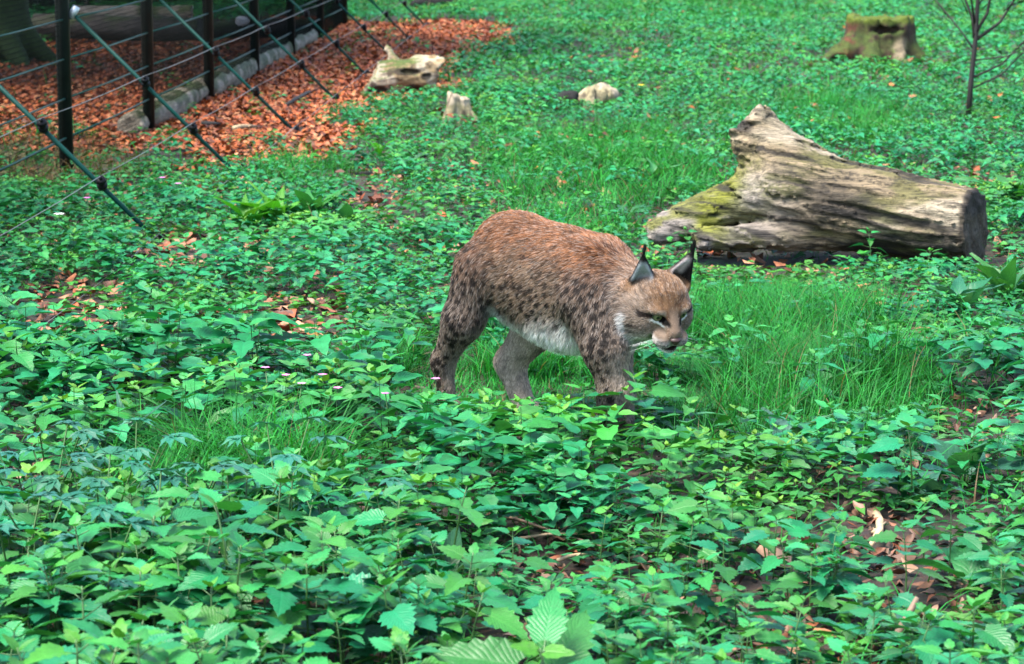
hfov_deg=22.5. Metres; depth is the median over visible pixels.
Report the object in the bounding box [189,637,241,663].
nettle
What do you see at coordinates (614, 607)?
nettle
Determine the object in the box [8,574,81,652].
nettle
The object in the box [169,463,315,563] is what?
palmate plant
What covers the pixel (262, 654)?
nettle
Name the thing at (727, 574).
nettle
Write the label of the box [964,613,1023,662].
nettle
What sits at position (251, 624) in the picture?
nettle
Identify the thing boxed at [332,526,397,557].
nettle
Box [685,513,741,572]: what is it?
nettle
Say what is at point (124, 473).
nettle
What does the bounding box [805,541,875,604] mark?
nettle
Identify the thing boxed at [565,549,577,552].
dead leaf
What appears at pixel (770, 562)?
nettle
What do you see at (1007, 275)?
broadleaf plant
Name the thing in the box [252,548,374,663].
nettle
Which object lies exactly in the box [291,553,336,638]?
nettle
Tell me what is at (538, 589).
nettle
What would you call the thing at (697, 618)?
nettle
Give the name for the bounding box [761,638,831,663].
nettle
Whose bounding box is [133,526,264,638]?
nettle
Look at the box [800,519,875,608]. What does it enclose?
nettle
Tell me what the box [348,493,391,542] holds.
nettle
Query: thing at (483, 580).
nettle
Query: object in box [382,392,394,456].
pink flower
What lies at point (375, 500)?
nettle
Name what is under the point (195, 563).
nettle
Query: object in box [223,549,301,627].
nettle
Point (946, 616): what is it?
nettle
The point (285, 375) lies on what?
pink flower
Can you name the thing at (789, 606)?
nettle
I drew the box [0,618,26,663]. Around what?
nettle
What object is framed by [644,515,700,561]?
nettle
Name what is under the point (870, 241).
nettle
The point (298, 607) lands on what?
nettle
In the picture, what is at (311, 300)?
dead leaf
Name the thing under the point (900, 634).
nettle
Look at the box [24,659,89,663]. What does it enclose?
nettle
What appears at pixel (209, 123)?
twig
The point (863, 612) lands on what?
nettle
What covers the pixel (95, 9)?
fallen log
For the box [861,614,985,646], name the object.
broadleaf plant
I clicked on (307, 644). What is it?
nettle
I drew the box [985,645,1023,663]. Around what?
nettle
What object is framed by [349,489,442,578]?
nettle
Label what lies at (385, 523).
nettle
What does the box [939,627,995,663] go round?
nettle
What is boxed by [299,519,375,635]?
nettle
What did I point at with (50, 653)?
nettle
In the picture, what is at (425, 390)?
nettle
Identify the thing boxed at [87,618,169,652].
nettle
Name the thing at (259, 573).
nettle
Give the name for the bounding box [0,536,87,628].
nettle
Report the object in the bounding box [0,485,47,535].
nettle
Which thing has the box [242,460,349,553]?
nettle
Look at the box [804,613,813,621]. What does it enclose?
dead leaf
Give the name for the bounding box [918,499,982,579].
nettle
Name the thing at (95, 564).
nettle
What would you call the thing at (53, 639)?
nettle
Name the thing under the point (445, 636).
nettle
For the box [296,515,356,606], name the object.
nettle
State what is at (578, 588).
nettle
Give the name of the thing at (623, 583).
nettle
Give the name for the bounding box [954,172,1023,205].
broadleaf plant
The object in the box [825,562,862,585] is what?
nettle
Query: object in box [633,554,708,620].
nettle
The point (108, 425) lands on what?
broadleaf plant
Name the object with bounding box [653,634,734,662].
nettle
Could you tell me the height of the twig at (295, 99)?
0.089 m
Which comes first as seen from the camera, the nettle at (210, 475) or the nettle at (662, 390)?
the nettle at (210, 475)
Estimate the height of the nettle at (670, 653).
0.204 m
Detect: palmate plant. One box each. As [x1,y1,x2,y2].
[0,420,126,518]
[0,432,102,547]
[0,490,94,621]
[0,495,129,616]
[15,516,162,608]
[23,445,178,575]
[65,417,203,498]
[77,468,230,551]
[114,459,251,525]
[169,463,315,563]
[219,416,354,518]
[290,477,417,575]
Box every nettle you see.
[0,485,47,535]
[0,491,18,556]
[0,491,68,561]
[0,518,40,530]
[0,527,65,586]
[0,534,27,548]
[0,534,43,575]
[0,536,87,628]
[0,546,110,642]
[0,564,53,643]
[0,573,10,587]
[0,575,64,644]
[0,595,57,641]
[0,599,52,626]
[0,600,35,663]
[0,614,22,654]
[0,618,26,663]
[1,634,67,663]
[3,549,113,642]
[4,495,116,574]
[5,530,62,598]
[7,549,109,631]
[7,569,95,632]
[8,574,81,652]
[11,512,133,600]
[17,580,149,663]
[17,618,126,663]
[19,583,97,648]
[23,629,127,663]
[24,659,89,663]
[30,511,91,556]
[35,505,109,585]
[46,595,82,642]
[48,497,113,542]
[55,556,153,629]
[58,618,169,663]
[60,560,152,631]
[61,486,155,617]
[64,588,144,654]
[71,480,155,546]
[73,639,93,646]
[78,645,135,663]
[80,608,183,641]
[84,467,156,551]
[84,550,140,617]
[85,636,134,656]
[86,628,192,663]
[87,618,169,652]
[88,501,225,602]
[89,504,217,624]
[93,513,172,605]
[95,556,182,625]
[96,510,155,572]
[96,648,130,663]
[97,533,165,607]
[105,559,193,651]
[109,567,192,651]
[116,497,205,573]
[119,486,190,547]
[119,530,203,606]
[121,541,246,631]
[124,597,209,640]
[127,628,175,663]
[128,657,176,663]
[129,602,255,663]
[131,569,223,631]
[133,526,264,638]
[138,559,226,631]
[144,480,273,543]
[146,487,287,631]
[147,514,197,538]
[148,496,207,548]
[148,644,189,663]
[156,622,256,663]
[169,527,222,551]
[169,577,268,628]
[174,530,292,619]
[176,549,221,592]
[178,560,269,630]
[178,603,273,663]
[180,607,268,649]
[186,467,287,558]
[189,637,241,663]
[191,644,222,654]
[193,506,227,553]
[206,582,304,660]
[218,553,348,652]
[222,624,292,663]
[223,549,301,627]
[224,537,310,604]
[224,647,292,663]
[226,639,260,663]
[227,494,287,565]
[233,466,322,564]
[233,568,317,650]
[235,656,249,663]
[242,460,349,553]
[243,511,294,561]
[248,473,325,544]
[251,551,303,613]
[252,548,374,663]
[255,635,319,663]
[258,489,364,571]
[259,582,341,641]
[260,521,383,652]
[263,529,325,603]
[273,631,339,663]
[282,481,354,569]
[287,514,330,554]
[287,656,327,663]
[289,591,341,655]
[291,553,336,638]
[293,556,399,663]
[294,610,372,663]
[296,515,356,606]
[297,590,364,663]
[298,592,376,663]
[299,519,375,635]
[317,568,440,663]
[324,542,397,572]
[326,539,379,586]
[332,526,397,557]
[333,552,452,663]
[339,485,441,569]
[341,565,441,663]
[344,574,456,663]
[347,489,407,542]
[347,586,395,661]
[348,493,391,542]
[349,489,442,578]
[353,490,437,558]
[358,567,411,627]
[361,518,409,570]
[361,528,431,591]
[365,493,417,565]
[366,530,442,576]
[369,538,464,633]
[369,631,443,663]
[370,560,407,580]
[370,573,459,660]
[381,551,454,612]
[390,625,448,663]
[393,588,465,660]
[394,388,462,438]
[395,530,468,612]
[405,476,520,544]
[406,542,523,636]
[409,570,469,642]
[409,608,462,645]
[420,581,529,659]
[426,585,605,663]
[426,631,470,646]
[441,553,490,615]
[445,567,512,633]
[467,387,518,421]
[468,526,552,596]
[471,535,525,576]
[481,570,538,606]
[517,581,571,649]
[521,577,580,624]
[535,606,594,656]
[541,383,624,440]
[562,572,593,606]
[568,588,646,657]
[570,567,646,638]
[571,503,637,560]
[575,559,641,624]
[576,561,641,616]
[576,592,640,653]
[585,579,675,658]
[587,369,686,444]
[589,620,619,660]
[590,601,655,657]
[590,629,640,663]
[596,595,650,656]
[605,524,658,580]
[605,629,683,663]
[607,566,692,646]
[608,584,696,651]
[617,633,690,658]
[621,497,693,571]
[629,616,692,663]
[630,607,699,662]
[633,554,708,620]
[638,636,702,663]
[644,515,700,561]
[645,592,696,631]
[649,513,722,591]
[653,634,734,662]
[654,551,741,638]
[654,648,695,663]
[655,565,722,635]
[655,651,699,663]
[661,480,758,572]
[666,226,696,259]
[668,510,735,570]
[671,626,726,658]
[680,571,739,638]
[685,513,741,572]
[688,502,769,566]
[688,532,761,601]
[688,648,747,663]
[698,595,788,663]
[702,627,785,663]
[705,617,788,663]
[706,581,766,631]
[737,511,812,595]
[742,590,854,662]
[753,534,815,614]
[753,630,825,663]
[757,601,848,663]
[759,543,815,596]
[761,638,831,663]
[773,499,855,576]
[775,558,839,622]
[776,554,856,616]
[796,557,866,617]
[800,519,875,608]
[803,549,862,617]
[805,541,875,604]
[808,502,876,552]
[816,645,886,663]
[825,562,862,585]
[827,637,878,663]
[828,592,899,653]
[833,599,908,663]
[837,591,906,646]
[840,558,869,582]
[849,568,931,660]
[850,227,888,261]
[861,411,959,512]
[861,519,949,591]
[861,610,972,663]
[872,633,922,663]
[880,602,963,663]
[881,617,922,663]
[890,603,965,651]
[903,613,986,660]
[905,247,954,269]
[905,648,975,663]
[906,588,1019,663]
[909,638,1002,663]
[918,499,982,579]
[928,627,984,648]
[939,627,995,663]
[945,627,987,663]
[951,530,1023,604]
[952,646,1009,663]
[961,539,1023,584]
[962,514,1023,569]
[962,644,1014,663]
[964,556,1023,622]
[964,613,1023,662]
[969,550,1023,612]
[976,611,1023,662]
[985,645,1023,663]
[985,657,1018,663]
[993,608,1023,642]
[997,568,1023,595]
[1005,603,1023,609]
[1010,528,1023,551]
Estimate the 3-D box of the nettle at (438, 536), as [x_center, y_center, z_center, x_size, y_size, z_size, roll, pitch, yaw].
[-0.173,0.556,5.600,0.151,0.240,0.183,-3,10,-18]
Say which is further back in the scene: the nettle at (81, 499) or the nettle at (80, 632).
the nettle at (81, 499)
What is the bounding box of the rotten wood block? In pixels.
[361,45,444,94]
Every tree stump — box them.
[441,91,478,126]
[805,12,938,68]
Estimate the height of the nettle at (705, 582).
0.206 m
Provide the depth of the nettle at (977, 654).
4.99 m
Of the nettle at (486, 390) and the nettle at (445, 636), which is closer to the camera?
the nettle at (445, 636)
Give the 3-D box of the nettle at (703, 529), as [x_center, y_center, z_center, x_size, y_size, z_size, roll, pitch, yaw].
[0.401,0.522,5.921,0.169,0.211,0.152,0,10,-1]
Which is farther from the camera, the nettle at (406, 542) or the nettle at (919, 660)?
the nettle at (406, 542)
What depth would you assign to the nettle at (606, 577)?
5.42 m
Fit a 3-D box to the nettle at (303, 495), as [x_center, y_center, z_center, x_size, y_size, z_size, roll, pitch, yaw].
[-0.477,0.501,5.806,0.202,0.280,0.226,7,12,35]
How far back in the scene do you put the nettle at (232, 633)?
4.85 m
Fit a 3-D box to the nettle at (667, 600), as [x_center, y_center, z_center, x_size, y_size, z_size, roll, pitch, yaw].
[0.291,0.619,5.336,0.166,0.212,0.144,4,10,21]
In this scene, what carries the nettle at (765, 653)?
on the ground at (748, 584)
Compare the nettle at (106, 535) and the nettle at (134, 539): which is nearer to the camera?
the nettle at (134, 539)
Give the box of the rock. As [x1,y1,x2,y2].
[574,82,618,108]
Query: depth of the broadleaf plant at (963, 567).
5.96 m
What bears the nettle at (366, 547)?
on the ground at (748, 584)
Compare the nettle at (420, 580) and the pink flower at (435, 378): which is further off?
the pink flower at (435, 378)
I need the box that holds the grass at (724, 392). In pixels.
[0,0,1023,663]
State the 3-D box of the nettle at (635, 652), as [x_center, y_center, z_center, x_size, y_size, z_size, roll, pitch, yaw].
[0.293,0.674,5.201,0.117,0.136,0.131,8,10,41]
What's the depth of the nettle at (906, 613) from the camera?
5.26 m
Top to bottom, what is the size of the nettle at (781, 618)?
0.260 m
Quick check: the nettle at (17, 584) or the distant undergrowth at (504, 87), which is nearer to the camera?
the nettle at (17, 584)
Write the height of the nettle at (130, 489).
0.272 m
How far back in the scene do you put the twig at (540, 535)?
6.30 m
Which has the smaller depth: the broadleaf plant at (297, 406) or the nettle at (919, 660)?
the nettle at (919, 660)
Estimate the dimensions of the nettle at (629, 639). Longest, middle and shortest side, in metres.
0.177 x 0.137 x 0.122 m
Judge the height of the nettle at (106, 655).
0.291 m
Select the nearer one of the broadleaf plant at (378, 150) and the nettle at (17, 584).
the nettle at (17, 584)
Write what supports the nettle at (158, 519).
on the ground at (748, 584)
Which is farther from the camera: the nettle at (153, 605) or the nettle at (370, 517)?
the nettle at (370, 517)
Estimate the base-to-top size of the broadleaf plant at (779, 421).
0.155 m
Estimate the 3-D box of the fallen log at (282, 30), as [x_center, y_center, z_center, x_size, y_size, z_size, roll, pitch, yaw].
[-2.716,-3.292,27.832,1.412,0.219,0.206,-8,12,-38]
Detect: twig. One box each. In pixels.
[201,121,220,126]
[232,124,257,129]
[285,87,320,105]
[499,516,600,546]
[515,530,618,538]
[556,553,588,561]
[869,510,886,546]
[892,596,918,647]
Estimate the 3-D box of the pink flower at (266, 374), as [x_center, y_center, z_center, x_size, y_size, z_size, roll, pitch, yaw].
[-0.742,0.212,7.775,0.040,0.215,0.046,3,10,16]
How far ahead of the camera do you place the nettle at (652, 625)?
5.20 m
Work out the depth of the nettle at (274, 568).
5.48 m
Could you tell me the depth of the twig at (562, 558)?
6.11 m
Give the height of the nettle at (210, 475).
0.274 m
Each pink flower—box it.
[82,197,90,231]
[262,366,268,402]
[277,374,289,406]
[297,382,305,428]
[333,386,342,454]
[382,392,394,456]
[432,377,442,409]
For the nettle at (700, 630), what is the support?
on the ground at (748, 584)
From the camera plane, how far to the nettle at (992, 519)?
5.98 m
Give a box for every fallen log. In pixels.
[32,13,202,41]
[77,5,192,17]
[117,27,317,135]
[214,18,316,38]
[645,104,988,265]
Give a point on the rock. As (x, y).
(601, 91)
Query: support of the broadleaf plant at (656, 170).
on the ground at (748, 584)
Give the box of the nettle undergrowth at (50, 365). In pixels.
[0,175,1023,559]
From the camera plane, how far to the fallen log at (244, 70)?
20.37 m
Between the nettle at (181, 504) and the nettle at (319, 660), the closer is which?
the nettle at (319, 660)
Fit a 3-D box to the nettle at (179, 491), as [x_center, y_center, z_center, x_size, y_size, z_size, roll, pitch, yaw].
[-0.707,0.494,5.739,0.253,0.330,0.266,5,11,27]
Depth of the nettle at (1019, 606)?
5.20 m
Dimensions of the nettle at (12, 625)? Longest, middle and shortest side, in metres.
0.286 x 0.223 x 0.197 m
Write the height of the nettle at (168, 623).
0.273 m
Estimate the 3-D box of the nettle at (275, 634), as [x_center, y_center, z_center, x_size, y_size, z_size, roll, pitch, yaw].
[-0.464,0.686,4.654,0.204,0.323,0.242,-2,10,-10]
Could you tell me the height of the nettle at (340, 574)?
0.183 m
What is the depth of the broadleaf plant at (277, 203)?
12.12 m
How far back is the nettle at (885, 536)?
5.82 m
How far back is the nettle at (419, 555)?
5.54 m
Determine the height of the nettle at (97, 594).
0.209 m
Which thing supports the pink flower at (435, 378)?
on the ground at (748, 584)
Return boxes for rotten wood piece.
[410,0,456,8]
[540,90,578,108]
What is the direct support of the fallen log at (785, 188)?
on the ground at (748, 584)
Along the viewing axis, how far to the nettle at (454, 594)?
5.45 m
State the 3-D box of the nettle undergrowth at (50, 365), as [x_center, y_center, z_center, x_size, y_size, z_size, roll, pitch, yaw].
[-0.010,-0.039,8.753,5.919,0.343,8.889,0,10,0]
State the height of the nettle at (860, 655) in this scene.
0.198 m
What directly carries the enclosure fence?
on the ground at (748, 584)
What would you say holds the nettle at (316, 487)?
on the ground at (748, 584)
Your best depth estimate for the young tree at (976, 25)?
17.65 m
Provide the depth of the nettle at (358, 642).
5.04 m
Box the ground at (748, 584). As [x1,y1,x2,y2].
[0,0,1023,663]
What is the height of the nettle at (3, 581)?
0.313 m
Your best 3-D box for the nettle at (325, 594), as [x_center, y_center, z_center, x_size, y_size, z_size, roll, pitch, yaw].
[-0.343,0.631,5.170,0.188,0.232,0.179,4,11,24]
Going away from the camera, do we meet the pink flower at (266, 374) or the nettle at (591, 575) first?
the nettle at (591, 575)
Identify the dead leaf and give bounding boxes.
[59,268,78,276]
[307,298,314,304]
[550,554,561,558]
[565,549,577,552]
[756,544,792,566]
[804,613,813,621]
[812,626,847,643]
[890,553,901,561]
[901,557,917,571]
[917,580,934,589]
[920,588,935,593]
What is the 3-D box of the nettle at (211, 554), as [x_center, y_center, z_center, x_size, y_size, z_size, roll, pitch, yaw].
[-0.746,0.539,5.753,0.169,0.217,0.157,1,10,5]
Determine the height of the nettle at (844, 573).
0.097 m
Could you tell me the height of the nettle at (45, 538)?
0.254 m
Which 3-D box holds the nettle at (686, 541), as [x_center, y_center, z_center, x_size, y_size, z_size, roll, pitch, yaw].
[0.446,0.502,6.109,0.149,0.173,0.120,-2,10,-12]
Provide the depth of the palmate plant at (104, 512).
5.61 m
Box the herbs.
[0,0,1023,663]
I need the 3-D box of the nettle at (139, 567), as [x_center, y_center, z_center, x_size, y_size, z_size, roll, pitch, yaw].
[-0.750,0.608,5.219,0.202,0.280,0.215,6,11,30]
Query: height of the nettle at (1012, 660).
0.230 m
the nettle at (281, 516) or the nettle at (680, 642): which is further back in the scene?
the nettle at (281, 516)
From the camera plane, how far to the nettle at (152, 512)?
5.47 m
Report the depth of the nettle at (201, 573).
5.19 m
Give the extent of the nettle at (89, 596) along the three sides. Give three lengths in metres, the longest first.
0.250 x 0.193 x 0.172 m
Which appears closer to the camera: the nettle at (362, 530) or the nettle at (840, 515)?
the nettle at (362, 530)
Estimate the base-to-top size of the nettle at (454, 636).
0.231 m
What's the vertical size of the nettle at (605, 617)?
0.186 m
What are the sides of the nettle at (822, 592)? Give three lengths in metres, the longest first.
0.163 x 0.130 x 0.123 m
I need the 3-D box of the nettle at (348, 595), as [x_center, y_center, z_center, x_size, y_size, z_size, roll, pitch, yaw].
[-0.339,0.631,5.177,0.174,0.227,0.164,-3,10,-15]
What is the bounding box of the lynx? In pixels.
[429,208,696,441]
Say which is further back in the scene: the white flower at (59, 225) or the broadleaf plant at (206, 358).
the white flower at (59, 225)
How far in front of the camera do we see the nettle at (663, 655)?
4.94 m
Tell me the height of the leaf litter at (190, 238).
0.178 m
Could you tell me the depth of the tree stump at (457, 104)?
17.74 m
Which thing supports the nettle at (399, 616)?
on the ground at (748, 584)
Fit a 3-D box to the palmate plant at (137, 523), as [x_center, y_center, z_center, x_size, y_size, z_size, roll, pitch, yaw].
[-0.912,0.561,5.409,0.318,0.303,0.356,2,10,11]
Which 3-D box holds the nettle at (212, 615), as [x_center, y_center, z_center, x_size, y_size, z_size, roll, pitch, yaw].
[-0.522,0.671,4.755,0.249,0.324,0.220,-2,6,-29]
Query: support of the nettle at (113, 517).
on the ground at (748, 584)
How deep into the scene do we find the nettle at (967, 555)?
5.82 m
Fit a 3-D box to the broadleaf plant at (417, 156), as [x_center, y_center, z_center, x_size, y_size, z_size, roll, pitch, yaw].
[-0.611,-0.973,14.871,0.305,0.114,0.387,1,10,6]
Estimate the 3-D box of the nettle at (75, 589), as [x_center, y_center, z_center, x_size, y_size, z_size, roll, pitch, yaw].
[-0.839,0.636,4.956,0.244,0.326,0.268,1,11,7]
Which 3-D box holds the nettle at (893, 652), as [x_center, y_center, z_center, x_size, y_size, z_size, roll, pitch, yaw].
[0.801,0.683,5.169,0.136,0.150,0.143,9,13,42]
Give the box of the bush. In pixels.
[29,0,100,12]
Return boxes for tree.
[0,0,55,64]
[924,0,1023,120]
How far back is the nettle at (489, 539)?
5.90 m
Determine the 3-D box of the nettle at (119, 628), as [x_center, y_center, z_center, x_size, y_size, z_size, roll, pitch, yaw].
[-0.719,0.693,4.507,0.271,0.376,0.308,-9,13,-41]
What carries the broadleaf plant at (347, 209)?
on the ground at (748, 584)
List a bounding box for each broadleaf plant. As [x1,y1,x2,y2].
[62,390,170,461]
[120,397,252,457]
[185,348,235,368]
[205,193,288,229]
[228,402,302,443]
[231,181,304,232]
[285,186,350,226]
[296,415,362,446]
[303,202,386,230]
[327,313,390,327]
[357,135,398,159]
[366,304,434,324]
[380,151,434,170]
[397,524,515,571]
[495,134,557,149]
[600,201,656,220]
[619,157,688,184]
[729,407,832,458]
[764,350,886,399]
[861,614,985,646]
[862,471,966,496]
[881,535,1023,596]
[905,430,1023,487]
[919,275,1006,317]
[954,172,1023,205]
[961,253,1023,307]
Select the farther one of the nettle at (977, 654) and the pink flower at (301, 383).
the pink flower at (301, 383)
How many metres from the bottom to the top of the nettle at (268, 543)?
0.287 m
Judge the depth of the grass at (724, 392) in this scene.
8.83 m
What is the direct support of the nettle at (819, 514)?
on the ground at (748, 584)
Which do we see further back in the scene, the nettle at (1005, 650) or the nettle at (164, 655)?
the nettle at (1005, 650)
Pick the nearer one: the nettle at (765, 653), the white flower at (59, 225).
the nettle at (765, 653)
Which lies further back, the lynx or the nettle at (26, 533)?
the lynx
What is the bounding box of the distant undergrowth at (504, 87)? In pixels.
[0,0,1023,205]
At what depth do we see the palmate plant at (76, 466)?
6.13 m
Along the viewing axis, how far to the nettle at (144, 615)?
4.95 m
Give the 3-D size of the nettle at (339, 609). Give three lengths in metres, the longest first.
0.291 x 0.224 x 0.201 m
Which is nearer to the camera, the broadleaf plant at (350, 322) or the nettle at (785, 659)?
the nettle at (785, 659)
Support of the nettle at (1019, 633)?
on the ground at (748, 584)
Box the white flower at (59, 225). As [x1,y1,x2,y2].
[55,213,65,244]
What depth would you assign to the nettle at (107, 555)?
5.54 m
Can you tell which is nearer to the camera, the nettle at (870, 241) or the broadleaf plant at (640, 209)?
the nettle at (870, 241)
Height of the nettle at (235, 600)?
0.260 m
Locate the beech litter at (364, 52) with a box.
[0,15,533,173]
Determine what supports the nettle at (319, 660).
on the ground at (748, 584)
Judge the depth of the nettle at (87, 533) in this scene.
5.44 m
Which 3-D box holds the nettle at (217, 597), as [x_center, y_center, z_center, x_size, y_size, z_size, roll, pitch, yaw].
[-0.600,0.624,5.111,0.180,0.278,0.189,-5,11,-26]
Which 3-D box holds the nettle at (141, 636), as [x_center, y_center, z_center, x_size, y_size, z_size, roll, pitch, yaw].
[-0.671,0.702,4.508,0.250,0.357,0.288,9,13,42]
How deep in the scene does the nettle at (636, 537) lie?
5.96 m
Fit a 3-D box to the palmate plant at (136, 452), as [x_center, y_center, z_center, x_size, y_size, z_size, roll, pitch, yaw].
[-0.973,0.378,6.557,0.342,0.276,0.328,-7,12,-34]
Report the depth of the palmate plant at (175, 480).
6.13 m
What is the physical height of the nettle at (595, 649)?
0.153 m
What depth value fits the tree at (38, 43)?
23.91 m
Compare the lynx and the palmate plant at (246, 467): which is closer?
the palmate plant at (246, 467)
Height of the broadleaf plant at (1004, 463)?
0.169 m
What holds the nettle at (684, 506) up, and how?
on the ground at (748, 584)
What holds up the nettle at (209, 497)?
on the ground at (748, 584)
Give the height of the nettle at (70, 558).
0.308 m
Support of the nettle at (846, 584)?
on the ground at (748, 584)
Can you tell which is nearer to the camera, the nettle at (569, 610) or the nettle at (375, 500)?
the nettle at (569, 610)
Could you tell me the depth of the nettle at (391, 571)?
5.59 m
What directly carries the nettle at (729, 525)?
on the ground at (748, 584)
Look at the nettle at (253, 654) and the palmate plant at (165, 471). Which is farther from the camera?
the palmate plant at (165, 471)
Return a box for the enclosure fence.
[0,0,428,344]
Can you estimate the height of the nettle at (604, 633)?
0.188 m
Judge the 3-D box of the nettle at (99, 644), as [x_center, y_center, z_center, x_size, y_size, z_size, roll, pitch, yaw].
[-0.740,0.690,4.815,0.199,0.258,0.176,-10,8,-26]
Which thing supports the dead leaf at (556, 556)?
on the ground at (748, 584)
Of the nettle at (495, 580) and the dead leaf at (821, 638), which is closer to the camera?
the dead leaf at (821, 638)
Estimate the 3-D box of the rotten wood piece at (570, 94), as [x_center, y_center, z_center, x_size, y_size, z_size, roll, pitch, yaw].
[0.350,-1.718,19.067,0.299,0.148,0.156,-1,10,-6]
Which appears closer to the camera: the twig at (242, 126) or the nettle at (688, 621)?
the nettle at (688, 621)
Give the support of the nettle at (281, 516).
on the ground at (748, 584)
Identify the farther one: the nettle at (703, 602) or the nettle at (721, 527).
the nettle at (721, 527)
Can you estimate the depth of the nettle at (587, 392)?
7.46 m
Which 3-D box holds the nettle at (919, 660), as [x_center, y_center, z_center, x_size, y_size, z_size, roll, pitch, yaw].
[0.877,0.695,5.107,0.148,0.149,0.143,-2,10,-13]
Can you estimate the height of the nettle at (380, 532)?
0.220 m
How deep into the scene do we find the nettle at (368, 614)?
5.27 m
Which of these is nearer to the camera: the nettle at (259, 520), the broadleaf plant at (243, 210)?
the nettle at (259, 520)
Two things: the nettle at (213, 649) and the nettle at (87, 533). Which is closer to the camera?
the nettle at (213, 649)
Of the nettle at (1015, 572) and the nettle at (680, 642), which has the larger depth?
the nettle at (1015, 572)
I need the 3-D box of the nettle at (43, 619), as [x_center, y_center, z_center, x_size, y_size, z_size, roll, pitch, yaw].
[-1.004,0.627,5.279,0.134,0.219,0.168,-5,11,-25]
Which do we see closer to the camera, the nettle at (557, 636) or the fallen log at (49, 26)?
the nettle at (557, 636)
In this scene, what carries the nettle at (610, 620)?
on the ground at (748, 584)
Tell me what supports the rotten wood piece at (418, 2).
on the ground at (748, 584)
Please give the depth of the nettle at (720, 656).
4.81 m
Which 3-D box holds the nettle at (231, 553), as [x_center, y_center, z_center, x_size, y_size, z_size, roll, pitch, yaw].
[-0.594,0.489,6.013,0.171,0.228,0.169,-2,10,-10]
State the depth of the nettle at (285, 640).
4.68 m
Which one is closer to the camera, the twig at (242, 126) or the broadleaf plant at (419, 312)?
the broadleaf plant at (419, 312)
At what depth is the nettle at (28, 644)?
4.64 m
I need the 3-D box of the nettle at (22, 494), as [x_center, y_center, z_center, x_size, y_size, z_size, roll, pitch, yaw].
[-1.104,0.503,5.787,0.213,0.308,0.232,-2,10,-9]
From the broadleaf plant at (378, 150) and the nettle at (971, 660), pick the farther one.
the broadleaf plant at (378, 150)
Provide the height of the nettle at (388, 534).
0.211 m
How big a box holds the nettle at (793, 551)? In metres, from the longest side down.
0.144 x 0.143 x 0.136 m
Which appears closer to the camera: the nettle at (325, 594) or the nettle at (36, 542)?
the nettle at (325, 594)
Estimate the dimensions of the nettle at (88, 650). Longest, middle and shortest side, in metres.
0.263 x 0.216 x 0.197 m
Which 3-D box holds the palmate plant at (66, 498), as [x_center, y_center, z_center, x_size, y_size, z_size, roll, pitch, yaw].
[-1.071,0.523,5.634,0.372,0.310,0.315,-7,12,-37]
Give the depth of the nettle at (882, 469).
6.57 m
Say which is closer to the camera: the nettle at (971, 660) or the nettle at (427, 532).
the nettle at (971, 660)
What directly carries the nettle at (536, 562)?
on the ground at (748, 584)
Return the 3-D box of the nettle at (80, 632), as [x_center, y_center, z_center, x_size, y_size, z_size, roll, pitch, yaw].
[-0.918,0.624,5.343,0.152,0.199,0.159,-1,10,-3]
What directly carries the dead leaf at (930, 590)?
on the ground at (748, 584)
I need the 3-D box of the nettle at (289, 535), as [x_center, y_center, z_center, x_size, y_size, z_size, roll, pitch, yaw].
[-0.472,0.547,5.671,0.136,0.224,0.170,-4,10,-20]
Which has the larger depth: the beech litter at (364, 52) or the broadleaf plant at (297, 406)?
the beech litter at (364, 52)
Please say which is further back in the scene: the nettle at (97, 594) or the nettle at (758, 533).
the nettle at (758, 533)
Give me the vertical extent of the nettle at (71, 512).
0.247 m
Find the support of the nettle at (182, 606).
on the ground at (748, 584)
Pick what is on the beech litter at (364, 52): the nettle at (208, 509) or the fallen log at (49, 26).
the fallen log at (49, 26)
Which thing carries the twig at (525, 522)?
on the ground at (748, 584)
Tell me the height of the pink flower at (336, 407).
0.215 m
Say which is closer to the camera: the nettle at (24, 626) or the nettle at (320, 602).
the nettle at (24, 626)
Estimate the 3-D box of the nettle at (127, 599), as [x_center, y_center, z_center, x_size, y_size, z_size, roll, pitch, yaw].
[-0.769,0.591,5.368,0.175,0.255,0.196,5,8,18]
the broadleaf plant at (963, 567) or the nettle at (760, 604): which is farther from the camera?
the broadleaf plant at (963, 567)
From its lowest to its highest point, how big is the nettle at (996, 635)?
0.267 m
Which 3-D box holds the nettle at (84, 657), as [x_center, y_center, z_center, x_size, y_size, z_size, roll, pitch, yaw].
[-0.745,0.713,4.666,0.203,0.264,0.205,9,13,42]
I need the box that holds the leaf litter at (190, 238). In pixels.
[0,0,1023,663]
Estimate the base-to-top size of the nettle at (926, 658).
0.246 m
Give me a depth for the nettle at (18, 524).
5.70 m
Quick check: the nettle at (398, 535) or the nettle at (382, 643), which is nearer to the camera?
the nettle at (382, 643)
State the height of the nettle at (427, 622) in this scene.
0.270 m
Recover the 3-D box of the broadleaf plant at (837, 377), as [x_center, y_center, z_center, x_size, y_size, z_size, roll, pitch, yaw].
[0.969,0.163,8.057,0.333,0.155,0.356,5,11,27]
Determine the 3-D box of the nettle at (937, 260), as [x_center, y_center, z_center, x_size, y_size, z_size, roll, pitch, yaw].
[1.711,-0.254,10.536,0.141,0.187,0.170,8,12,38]
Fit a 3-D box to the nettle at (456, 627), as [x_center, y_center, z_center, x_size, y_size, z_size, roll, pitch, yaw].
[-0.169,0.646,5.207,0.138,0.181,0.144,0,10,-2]
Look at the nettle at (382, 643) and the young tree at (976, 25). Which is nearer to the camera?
the nettle at (382, 643)

